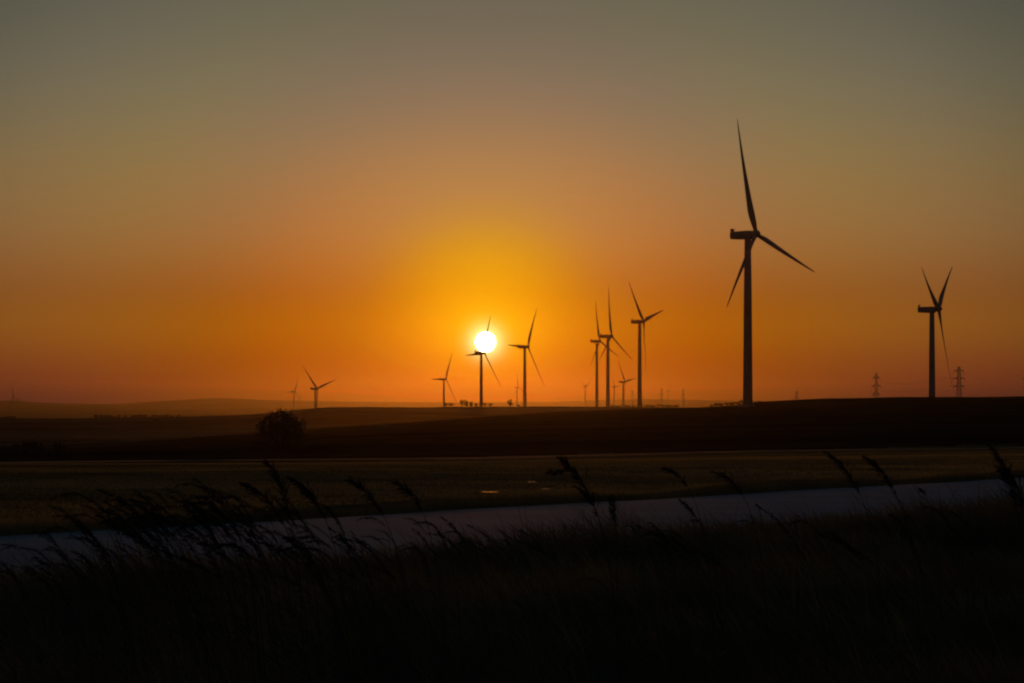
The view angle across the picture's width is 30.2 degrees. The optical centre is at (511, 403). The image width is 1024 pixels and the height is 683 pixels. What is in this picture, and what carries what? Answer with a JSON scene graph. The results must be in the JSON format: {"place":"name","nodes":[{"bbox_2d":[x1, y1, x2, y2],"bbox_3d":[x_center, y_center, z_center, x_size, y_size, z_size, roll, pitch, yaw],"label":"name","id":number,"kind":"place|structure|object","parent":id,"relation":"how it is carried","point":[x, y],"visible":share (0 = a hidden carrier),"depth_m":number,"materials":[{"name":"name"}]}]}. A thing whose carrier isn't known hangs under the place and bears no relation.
{"place":"outdoors","nodes":[
{"label":"outdoors","id":0,"kind":"place"},
{"bbox_2d":[0,558,527,682],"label":"tall grass","id":1,"kind":"structure","parent":0,"point":[188,667],"depth_m":11.14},
{"bbox_2d":[0,467,1023,682],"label":"verge grass","id":2,"kind":"structure","parent":0,"point":[997,536],"depth_m":14.04,"materials":[{"name":"plant"}]},
{"bbox_2d":[0,396,1023,682],"bbox_3d":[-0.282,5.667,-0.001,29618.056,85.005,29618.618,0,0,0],"label":"ground","id":3,"kind":"structure","parent":0,"point":[226,428],"depth_m":236.21,"materials":[{"name":"soil"}]},
{"bbox_2d":[0,561,47,681],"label":"reed stalk","id":4,"kind":"object","parent":3,"relation":"on","point":[16,580],"visible":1,"depth_m":7.98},
{"bbox_2d":[0,542,87,678],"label":"reed stalk","id":5,"kind":"object","parent":3,"relation":"on","point":[70,625],"visible":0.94,"depth_m":9.64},
{"bbox_2d":[33,531,104,675],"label":"reed stalk","id":6,"kind":"object","parent":3,"relation":"on","point":[42,536],"visible":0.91,"depth_m":10.42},
{"bbox_2d":[38,522,141,681],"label":"reed stalk","id":7,"kind":"object","parent":3,"relation":"on","point":[104,578],"visible":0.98,"depth_m":8.93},
{"bbox_2d":[48,505,139,667],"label":"reed stalk","id":8,"kind":"object","parent":3,"relation":"on","point":[67,514],"visible":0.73,"depth_m":11.33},
{"bbox_2d":[73,522,127,682],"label":"reed stalk","id":9,"kind":"object","parent":3,"relation":"on","point":[76,523],"visible":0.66,"depth_m":8.43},
{"bbox_2d":[49,489,155,681],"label":"reed stalk","id":10,"kind":"object","parent":3,"relation":"on","point":[78,494],"visible":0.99,"depth_m":8.85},
{"bbox_2d":[78,530,126,682],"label":"reed stalk","id":11,"kind":"object","parent":3,"relation":"on","point":[109,562],"visible":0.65,"depth_m":9.04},
{"bbox_2d":[54,513,152,679],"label":"reed stalk","id":12,"kind":"object","parent":3,"relation":"on","point":[84,527],"visible":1,"depth_m":7.84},
{"bbox_2d":[62,509,147,682],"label":"reed stalk","id":13,"kind":"object","parent":3,"relation":"on","point":[75,515],"visible":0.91,"depth_m":9.19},
{"bbox_2d":[81,536,132,682],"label":"reed stalk","id":14,"kind":"object","parent":3,"relation":"on","point":[103,558],"visible":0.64,"depth_m":9.11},
{"bbox_2d":[81,504,146,622],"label":"reed stalk","id":15,"kind":"object","parent":3,"relation":"on","point":[91,508],"visible":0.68,"depth_m":12.95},
{"bbox_2d":[62,535,174,681],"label":"reed stalk","id":16,"kind":"object","parent":3,"relation":"on","point":[85,540],"visible":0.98,"depth_m":8.42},
{"bbox_2d":[85,499,154,681],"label":"reed stalk","id":17,"kind":"object","parent":3,"relation":"on","point":[108,516],"visible":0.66,"depth_m":10.40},
{"bbox_2d":[96,548,150,682],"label":"reed stalk","id":18,"kind":"object","parent":3,"relation":"on","point":[114,556],"visible":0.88,"depth_m":9.04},
{"bbox_2d":[98,506,183,682],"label":"reed stalk","id":19,"kind":"object","parent":3,"relation":"on","point":[165,582],"visible":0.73,"depth_m":9.38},
{"bbox_2d":[103,500,209,677],"bbox_3d":[-1.531,1.078,8.349,0.575,1.324,0.113,0,0,-43],"label":"reed stalk","id":20,"kind":"object","parent":3,"relation":"on","point":[125,512],"visible":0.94,"depth_m":8.33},
{"bbox_2d":[99,521,216,681],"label":"reed stalk","id":21,"kind":"object","parent":3,"relation":"on","point":[150,552],"visible":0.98,"depth_m":8.20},
{"bbox_2d":[98,508,220,681],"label":"reed stalk","id":22,"kind":"object","parent":3,"relation":"on","point":[122,517],"visible":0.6,"depth_m":9.97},
{"bbox_2d":[132,489,187,680],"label":"reed stalk","id":23,"kind":"object","parent":3,"relation":"on","point":[173,571],"visible":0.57,"depth_m":10.56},
{"bbox_2d":[120,497,200,682],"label":"reed stalk","id":24,"kind":"object","parent":3,"relation":"on","point":[139,503],"visible":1,"depth_m":7.74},
{"bbox_2d":[94,513,230,682],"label":"reed stalk","id":25,"kind":"object","parent":3,"relation":"on","point":[110,521],"visible":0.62,"depth_m":9.40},
{"bbox_2d":[130,515,202,681],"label":"reed stalk","id":26,"kind":"object","parent":3,"relation":"on","point":[183,590],"visible":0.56,"depth_m":9.18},
{"bbox_2d":[99,488,240,682],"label":"reed stalk","id":27,"kind":"object","parent":3,"relation":"on","point":[136,512],"visible":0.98,"depth_m":7.82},
{"bbox_2d":[102,509,238,679],"bbox_3d":[-1.578,1.115,8.821,0.692,1.254,0.116,0,0,11],"label":"reed stalk","id":28,"kind":"object","parent":3,"relation":"on","point":[117,518],"visible":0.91,"depth_m":8.82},
{"bbox_2d":[115,501,227,680],"bbox_3d":[-1.521,1.084,8.623,0.563,1.296,0.116,0,0,-10],"label":"reed stalk","id":29,"kind":"object","parent":3,"relation":"on","point":[157,518],"visible":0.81,"depth_m":8.62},
{"bbox_2d":[120,511,225,679],"bbox_3d":[-1.579,1.119,9.110,0.633,1.232,0.071,0,0,-29],"label":"reed stalk","id":30,"kind":"object","parent":3,"relation":"on","point":[195,581],"visible":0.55,"depth_m":9.16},
{"bbox_2d":[134,499,216,682],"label":"reed stalk","id":31,"kind":"object","parent":3,"relation":"on","point":[155,509],"visible":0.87,"depth_m":7.86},
{"bbox_2d":[142,526,208,682],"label":"reed stalk","id":32,"kind":"object","parent":3,"relation":"on","point":[165,539],"visible":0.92,"depth_m":8.09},
{"bbox_2d":[122,526,230,679],"bbox_3d":[-1.630,1.158,9.237,0.548,1.156,0.106,0,0,-11],"label":"reed stalk","id":33,"kind":"object","parent":3,"relation":"on","point":[176,585],"visible":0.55,"depth_m":9.20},
{"bbox_2d":[140,510,214,673],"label":"reed stalk","id":34,"kind":"object","parent":3,"relation":"on","point":[166,518],"visible":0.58,"depth_m":9.10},
{"bbox_2d":[111,525,246,682],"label":"reed stalk","id":35,"kind":"object","parent":3,"relation":"on","point":[147,545],"visible":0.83,"depth_m":8.34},
{"bbox_2d":[123,512,240,681],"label":"reed stalk","id":36,"kind":"object","parent":3,"relation":"on","point":[210,586],"visible":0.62,"depth_m":8.84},
{"bbox_2d":[147,496,219,681],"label":"reed stalk","id":37,"kind":"object","parent":3,"relation":"on","point":[168,514],"visible":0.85,"depth_m":9.33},
{"bbox_2d":[134,517,234,678],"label":"reed stalk","id":38,"kind":"object","parent":3,"relation":"on","point":[159,524],"visible":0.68,"depth_m":9.24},
{"bbox_2d":[130,531,240,675],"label":"reed stalk","id":39,"kind":"object","parent":3,"relation":"on","point":[196,600],"visible":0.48,"depth_m":9.61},
{"bbox_2d":[156,501,232,682],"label":"reed stalk","id":40,"kind":"object","parent":3,"relation":"on","point":[167,506],"visible":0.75,"depth_m":9.84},
{"bbox_2d":[153,517,244,681],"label":"reed stalk","id":41,"kind":"object","parent":3,"relation":"on","point":[184,540],"visible":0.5,"depth_m":9.45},
{"bbox_2d":[146,517,256,678],"bbox_3d":[-1.639,1.162,10.026,0.629,1.150,0.105,0,0,0],"label":"reed stalk","id":42,"kind":"object","parent":3,"relation":"on","point":[205,583],"visible":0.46,"depth_m":10.00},
{"bbox_2d":[159,514,252,681],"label":"reed stalk","id":43,"kind":"object","parent":3,"relation":"on","point":[174,515],"visible":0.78,"depth_m":9.43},
{"bbox_2d":[170,523,245,682],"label":"reed stalk","id":44,"kind":"object","parent":3,"relation":"on","point":[192,535],"visible":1,"depth_m":7.79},
{"bbox_2d":[173,480,244,673],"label":"reed stalk","id":45,"kind":"object","parent":3,"relation":"on","point":[186,484],"visible":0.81,"depth_m":10.59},
{"bbox_2d":[181,499,238,682],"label":"reed stalk","id":46,"kind":"object","parent":3,"relation":"on","point":[226,579],"visible":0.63,"depth_m":8.91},
{"bbox_2d":[187,508,256,681],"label":"reed stalk","id":47,"kind":"object","parent":3,"relation":"on","point":[243,594],"visible":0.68,"depth_m":8.37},
{"bbox_2d":[195,485,261,680],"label":"reed stalk","id":48,"kind":"object","parent":3,"relation":"on","point":[211,493],"visible":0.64,"depth_m":10.04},
{"bbox_2d":[185,492,272,680],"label":"reed stalk","id":49,"kind":"object","parent":3,"relation":"on","point":[211,497],"visible":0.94,"depth_m":9.17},
{"bbox_2d":[165,520,293,682],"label":"reed stalk","id":50,"kind":"object","parent":3,"relation":"on","point":[193,527],"visible":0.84,"depth_m":8.35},
{"bbox_2d":[168,494,292,682],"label":"reed stalk","id":51,"kind":"object","parent":3,"relation":"on","point":[186,506],"visible":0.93,"depth_m":8.41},
{"bbox_2d":[172,519,293,673],"bbox_3d":[-1.110,1.119,8.146,0.430,1.352,0.116,-13,-2,8],"label":"reed stalk","id":52,"kind":"object","parent":3,"relation":"on","point":[188,525],"visible":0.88,"depth_m":8.16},
{"bbox_2d":[193,478,278,682],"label":"reed stalk","id":53,"kind":"object","parent":3,"relation":"on","point":[205,487],"visible":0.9,"depth_m":9.12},
{"bbox_2d":[194,507,282,682],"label":"reed stalk","id":54,"kind":"object","parent":3,"relation":"on","point":[213,517],"visible":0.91,"depth_m":8.12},
{"bbox_2d":[183,501,295,682],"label":"reed stalk","id":55,"kind":"object","parent":3,"relation":"on","point":[245,584],"visible":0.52,"depth_m":9.32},
{"bbox_2d":[186,534,295,682],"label":"reed stalk","id":56,"kind":"object","parent":3,"relation":"on","point":[217,551],"visible":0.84,"depth_m":8.02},
{"bbox_2d":[189,514,299,682],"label":"reed stalk","id":57,"kind":"object","parent":3,"relation":"on","point":[213,521],"visible":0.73,"depth_m":8.54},
{"bbox_2d":[191,498,306,681],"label":"reed stalk","id":58,"kind":"object","parent":3,"relation":"on","point":[217,512],"visible":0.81,"depth_m":9.60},
{"bbox_2d":[229,502,270,682],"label":"reed stalk","id":59,"kind":"object","parent":3,"relation":"on","point":[249,525],"visible":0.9,"depth_m":8.41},
{"bbox_2d":[216,491,287,682],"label":"reed stalk","id":60,"kind":"object","parent":3,"relation":"on","point":[242,505],"visible":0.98,"depth_m":8.92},
{"bbox_2d":[216,496,290,682],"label":"reed stalk","id":61,"kind":"object","parent":3,"relation":"on","point":[225,497],"visible":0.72,"depth_m":9.28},
{"bbox_2d":[227,523,302,679],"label":"reed stalk","id":62,"kind":"object","parent":3,"relation":"on","point":[242,527],"visible":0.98,"depth_m":8.00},
{"bbox_2d":[230,504,301,682],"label":"reed stalk","id":63,"kind":"object","parent":3,"relation":"on","point":[245,505],"visible":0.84,"depth_m":9.00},
{"bbox_2d":[205,541,328,682],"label":"reed stalk","id":64,"kind":"object","parent":3,"relation":"on","point":[219,547],"visible":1,"depth_m":7.78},
{"bbox_2d":[202,540,333,682],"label":"reed stalk","id":65,"kind":"object","parent":3,"relation":"on","point":[241,551],"visible":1,"depth_m":7.78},
{"bbox_2d":[247,541,291,681],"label":"reed stalk","id":66,"kind":"object","parent":3,"relation":"on","point":[251,544],"visible":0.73,"depth_m":9.32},
{"bbox_2d":[228,514,314,679],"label":"reed stalk","id":67,"kind":"object","parent":3,"relation":"on","point":[249,519],"visible":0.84,"depth_m":8.92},
{"bbox_2d":[224,525,324,678],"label":"reed stalk","id":68,"kind":"object","parent":3,"relation":"on","point":[245,538],"visible":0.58,"depth_m":9.82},
{"bbox_2d":[235,529,318,682],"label":"reed stalk","id":69,"kind":"object","parent":3,"relation":"on","point":[265,543],"visible":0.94,"depth_m":8.06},
{"bbox_2d":[255,408,307,446],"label":"round tree","id":70,"kind":"object","parent":3,"relation":"on","point":[284,431],"visible":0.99,"depth_m":214.31,"materials":[{"name":"black plant"}]},
{"bbox_2d":[271,495,303,674],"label":"reed stalk","id":71,"kind":"object","parent":3,"relation":"on","point":[279,503],"visible":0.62,"depth_m":9.86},
{"bbox_2d":[243,524,334,682],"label":"reed stalk","id":72,"kind":"object","parent":3,"relation":"on","point":[259,526],"visible":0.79,"depth_m":9.41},
{"bbox_2d":[246,539,345,681],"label":"reed stalk","id":73,"kind":"object","parent":3,"relation":"on","point":[270,546],"visible":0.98,"depth_m":8.11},
{"bbox_2d":[238,482,359,682],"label":"reed stalk","id":74,"kind":"object","parent":3,"relation":"on","point":[253,490],"visible":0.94,"depth_m":9.74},
{"bbox_2d":[272,498,332,682],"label":"reed stalk","id":75,"kind":"object","parent":3,"relation":"on","point":[293,508],"visible":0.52,"depth_m":10.35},
{"bbox_2d":[261,457,352,681],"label":"reed stalk","id":76,"kind":"object","parent":3,"relation":"on","point":[276,479],"visible":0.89,"depth_m":9.50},
{"bbox_2d":[263,512,350,682],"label":"reed stalk","id":77,"kind":"object","parent":3,"relation":"on","point":[273,516],"visible":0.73,"depth_m":10.13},
{"bbox_2d":[280,535,346,682],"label":"reed stalk","id":78,"kind":"object","parent":3,"relation":"on","point":[327,601],"visible":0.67,"depth_m":9.11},
{"bbox_2d":[282,536,348,682],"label":"reed stalk","id":79,"kind":"object","parent":3,"relation":"on","point":[298,548],"visible":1,"depth_m":7.78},
{"bbox_2d":[280,548,354,682],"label":"reed stalk","id":80,"kind":"object","parent":3,"relation":"on","point":[303,562],"visible":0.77,"depth_m":8.83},
{"bbox_2d":[286,474,349,682],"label":"reed stalk","id":81,"kind":"object","parent":3,"relation":"on","point":[303,488],"visible":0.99,"depth_m":9.48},
{"bbox_2d":[275,506,360,682],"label":"reed stalk","id":82,"kind":"object","parent":3,"relation":"on","point":[297,514],"visible":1,"depth_m":8.70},
{"bbox_2d":[304,368,334,407],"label":"wind turbine","id":83,"kind":"object","parent":3,"relation":"on","point":[316,388],"visible":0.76,"depth_m":3064.29,"materials":[{"name":"metal"}]},
{"bbox_2d":[289,533,362,682],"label":"reed stalk","id":84,"kind":"object","parent":3,"relation":"on","point":[299,538],"visible":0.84,"depth_m":8.84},
{"bbox_2d":[272,529,384,682],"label":"reed stalk","id":85,"kind":"object","parent":3,"relation":"on","point":[287,540],"visible":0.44,"depth_m":8.77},
{"bbox_2d":[274,542,387,681],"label":"reed stalk","id":86,"kind":"object","parent":3,"relation":"on","point":[287,549],"visible":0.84,"depth_m":8.52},
{"bbox_2d":[296,532,370,682],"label":"reed stalk","id":87,"kind":"object","parent":3,"relation":"on","point":[350,602],"visible":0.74,"depth_m":9.17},
{"bbox_2d":[309,501,367,682],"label":"reed stalk","id":88,"kind":"object","parent":3,"relation":"on","point":[326,507],"visible":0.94,"depth_m":9.47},
{"bbox_2d":[328,526,411,682],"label":"reed stalk","id":89,"kind":"object","parent":3,"relation":"on","point":[340,536],"visible":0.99,"depth_m":8.59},
{"bbox_2d":[357,516,417,682],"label":"reed stalk","id":90,"kind":"object","parent":3,"relation":"on","point":[405,582],"visible":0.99,"depth_m":10.19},
{"bbox_2d":[345,475,438,682],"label":"reed stalk","id":91,"kind":"object","parent":3,"relation":"on","point":[359,486],"visible":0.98,"depth_m":10.14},
{"bbox_2d":[391,478,470,682],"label":"reed stalk","id":92,"kind":"object","parent":3,"relation":"on","point":[407,490],"visible":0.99,"depth_m":10.59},
{"bbox_2d":[433,355,456,406],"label":"wind turbine","id":93,"kind":"object","parent":3,"relation":"on","point":[442,379],"visible":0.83,"depth_m":3268.76,"materials":[{"name":"metal"}]},
{"bbox_2d":[413,520,495,677],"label":"reed stalk","id":94,"kind":"object","parent":3,"relation":"on","point":[432,524],"visible":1,"depth_m":8.01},
{"bbox_2d":[440,516,512,670],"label":"reed stalk","id":95,"kind":"object","parent":3,"relation":"on","point":[453,526],"visible":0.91,"depth_m":10.17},
{"bbox_2d":[465,315,501,406],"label":"wind turbine","id":96,"kind":"object","parent":3,"relation":"on","point":[480,353],"visible":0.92,"depth_m":2334.91,"materials":[{"name":"metal"}]},
{"bbox_2d":[466,524,545,675],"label":"reed stalk","id":97,"kind":"object","parent":3,"relation":"on","point":[476,530],"visible":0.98,"depth_m":10.62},
{"bbox_2d":[0,449,1023,528],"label":"field grass","id":98,"kind":"structure","parent":3,"relation":"on","point":[622,461],"depth_m":46.66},
{"bbox_2d":[0,467,1023,535],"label":"roadside grass","id":99,"kind":"structure","parent":3,"relation":"on","point":[747,487],"depth_m":32.08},
{"bbox_2d":[509,309,542,406],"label":"wind turbine","id":100,"kind":"object","parent":3,"relation":"on","point":[523,347],"visible":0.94,"depth_m":2203.75,"materials":[{"name":"metal"}]},
{"bbox_2d":[556,455,619,682],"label":"reed stalk","id":101,"kind":"object","parent":3,"relation":"on","point":[576,477],"visible":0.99,"depth_m":8.93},
{"bbox_2d":[580,493,619,682],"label":"reed stalk","id":102,"kind":"object","parent":3,"relation":"on","point":[613,514],"visible":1,"depth_m":8.59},
{"bbox_2d":[590,302,618,406],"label":"wind turbine","id":103,"kind":"object","parent":3,"relation":"on","point":[598,342],"visible":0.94,"depth_m":2438.99,"materials":[{"name":"metal"}]},
{"bbox_2d":[600,286,629,406],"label":"wind turbine","id":104,"kind":"object","parent":3,"relation":"on","point":[608,337],"visible":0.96,"depth_m":2042.79,"materials":[{"name":"metal"}]},
{"bbox_2d":[628,280,662,406],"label":"wind turbine","id":105,"kind":"object","parent":3,"relation":"on","point":[639,393],"visible":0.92,"depth_m":1856.96,"materials":[{"name":"metal"}]},
{"bbox_2d":[660,465,734,679],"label":"reed stalk","id":106,"kind":"object","parent":3,"relation":"on","point":[673,472],"visible":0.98,"depth_m":10.46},
{"bbox_2d":[677,497,770,682],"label":"reed stalk","id":107,"kind":"object","parent":3,"relation":"on","point":[688,507],"visible":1,"depth_m":8.99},
{"bbox_2d":[709,468,797,666],"bbox_3d":[1.402,1.046,10.974,0.546,1.369,0.157,0,0,-3],"label":"reed stalk","id":108,"kind":"object","parent":3,"relation":"on","point":[728,479],"visible":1,"depth_m":10.95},
{"bbox_2d":[726,119,813,406],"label":"wind turbine","id":109,"kind":"object","parent":3,"relation":"on","point":[749,237],"visible":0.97,"depth_m":876.11,"materials":[{"name":"paint"}]},
{"bbox_2d":[754,504,827,680],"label":"reed stalk","id":110,"kind":"object","parent":3,"relation":"on","point":[760,508],"visible":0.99,"depth_m":9.66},
{"bbox_2d":[823,451,884,669],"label":"reed stalk","id":111,"kind":"object","parent":3,"relation":"on","point":[842,467],"visible":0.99,"depth_m":11.04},
{"bbox_2d":[861,454,921,670],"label":"reed stalk","id":112,"kind":"object","parent":3,"relation":"on","point":[874,463],"visible":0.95,"depth_m":10.95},
{"bbox_2d":[918,266,953,396],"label":"wind turbine","id":113,"kind":"object","parent":3,"relation":"on","point":[935,309],"visible":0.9,"depth_m":1195.87,"materials":[{"name":"metal"}]},
{"bbox_2d":[953,366,964,396],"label":"electricity pylon","id":114,"kind":"object","parent":3,"relation":"on","point":[957,389],"visible":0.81,"depth_m":2278.85,"materials":[{"name":"metal"}]},
{"bbox_2d":[986,444,1023,561],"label":"reed stalk","id":115,"kind":"object","parent":3,"relation":"on","point":[998,459],"visible":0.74,"depth_m":8.46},
{"bbox_2d":[994,466,1023,512],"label":"grass","id":116,"kind":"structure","parent":3,"relation":"on","point":[1013,484],"depth_m":8.02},
{"bbox_2d":[0,478,1023,585],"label":"road","id":117,"kind":"structure","parent":0,"point":[719,507],"depth_m":27.07,"materials":[{"name":"asphalt"}]},
{"bbox_2d":[0,447,1023,462],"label":"farm track","id":118,"kind":"structure","parent":0,"point":[489,457],"depth_m":152.13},
{"bbox_2d":[0,0,1023,403],"label":"sky","id":119,"kind":"structure","parent":0,"point":[199,199],"materials":[{"name":"orange"}]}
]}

